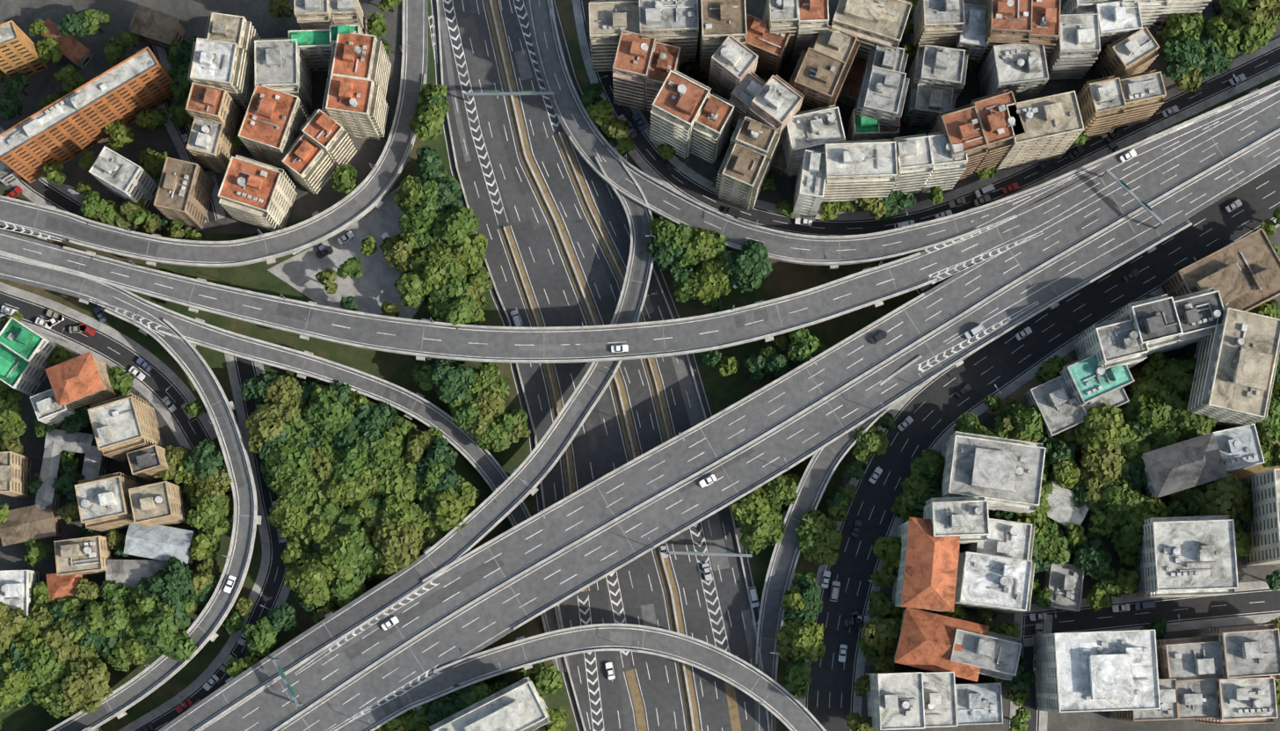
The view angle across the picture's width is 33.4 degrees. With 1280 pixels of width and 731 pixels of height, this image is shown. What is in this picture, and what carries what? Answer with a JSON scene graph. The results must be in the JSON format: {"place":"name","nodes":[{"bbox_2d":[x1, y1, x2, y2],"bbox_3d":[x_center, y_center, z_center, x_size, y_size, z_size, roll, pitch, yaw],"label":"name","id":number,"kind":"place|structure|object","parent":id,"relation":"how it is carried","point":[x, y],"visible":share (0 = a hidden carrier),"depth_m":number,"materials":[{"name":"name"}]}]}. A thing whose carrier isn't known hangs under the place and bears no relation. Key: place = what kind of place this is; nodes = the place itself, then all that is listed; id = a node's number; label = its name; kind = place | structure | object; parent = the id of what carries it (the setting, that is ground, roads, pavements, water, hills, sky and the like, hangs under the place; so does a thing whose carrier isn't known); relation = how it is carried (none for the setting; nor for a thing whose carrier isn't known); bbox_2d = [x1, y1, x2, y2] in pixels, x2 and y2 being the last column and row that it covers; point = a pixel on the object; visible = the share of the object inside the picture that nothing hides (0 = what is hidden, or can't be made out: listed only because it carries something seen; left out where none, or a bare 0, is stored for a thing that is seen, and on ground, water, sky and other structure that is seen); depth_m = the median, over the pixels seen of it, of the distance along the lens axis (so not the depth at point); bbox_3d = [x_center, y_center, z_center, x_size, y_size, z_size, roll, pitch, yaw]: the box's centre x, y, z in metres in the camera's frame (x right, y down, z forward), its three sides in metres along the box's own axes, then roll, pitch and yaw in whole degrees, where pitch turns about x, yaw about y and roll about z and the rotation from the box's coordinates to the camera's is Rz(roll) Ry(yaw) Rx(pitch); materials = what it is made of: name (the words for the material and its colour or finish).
{"place":"outdoors","nodes":[
{"label":"outdoors","id":0,"kind":"place"},
{"bbox_2d":[0,0,1279,730],"bbox_3d":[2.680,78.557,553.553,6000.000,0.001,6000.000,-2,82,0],"label":"ground","id":1,"kind":"structure","parent":0,"point":[781,280],"depth_m":564.99,"materials":[{"name":"green plant"}]},
{"bbox_2d":[0,44,1238,727],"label":"road furniture","id":2,"kind":"object","parent":1,"relation":"on","point":[1126,187],"visible":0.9,"depth_m":550.70,"materials":[{"name":"silver metal"}]},
{"bbox_2d":[0,0,1279,730],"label":"streets","id":3,"kind":"object","parent":1,"relation":"on","point":[936,409],"visible":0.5,"depth_m":566.57,"materials":[{"name":"grey asphalt"}]},
{"bbox_2d":[0,0,1279,730],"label":"buildings","id":4,"kind":"structure","parent":1,"relation":"on","point":[258,90],"depth_m":544.82,"materials":[{"name":"grey concrete"}]},
{"bbox_2d":[0,0,1279,730],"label":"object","id":5,"kind":"object","parent":1,"relation":"on","point":[425,356],"visible":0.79,"depth_m":554.76,"materials":[{"name":"grey concrete"}]},
{"bbox_2d":[0,0,1279,730],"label":"road surfaces","id":6,"kind":"object","parent":5,"relation":"attached to","point":[604,454],"visible":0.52,"depth_m":555.60,"materials":[{"name":"grey asphalt"}]},
{"bbox_2d":[0,0,1245,730],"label":"cars","id":7,"kind":"object","parent":6,"relation":"on","point":[1111,135],"visible":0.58,"depth_m":564.20,"materials":[{"name":"white metal"}]},
{"bbox_2d":[0,0,1279,730],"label":"road markings","id":8,"kind":"object","parent":6,"relation":"on","point":[622,374],"visible":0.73,"depth_m":556.08,"materials":[{"name":"white paint"}]},
{"bbox_2d":[17,7,1277,523],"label":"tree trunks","id":9,"kind":"object","parent":1,"relation":"on","point":[183,238],"depth_m":573.12,"materials":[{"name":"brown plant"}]},
{"bbox_2d":[0,0,1279,730],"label":"trees","id":10,"kind":"object","parent":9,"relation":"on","point":[351,477],"visible":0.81,"depth_m":549.50,"materials":[{"name":"green plant"}]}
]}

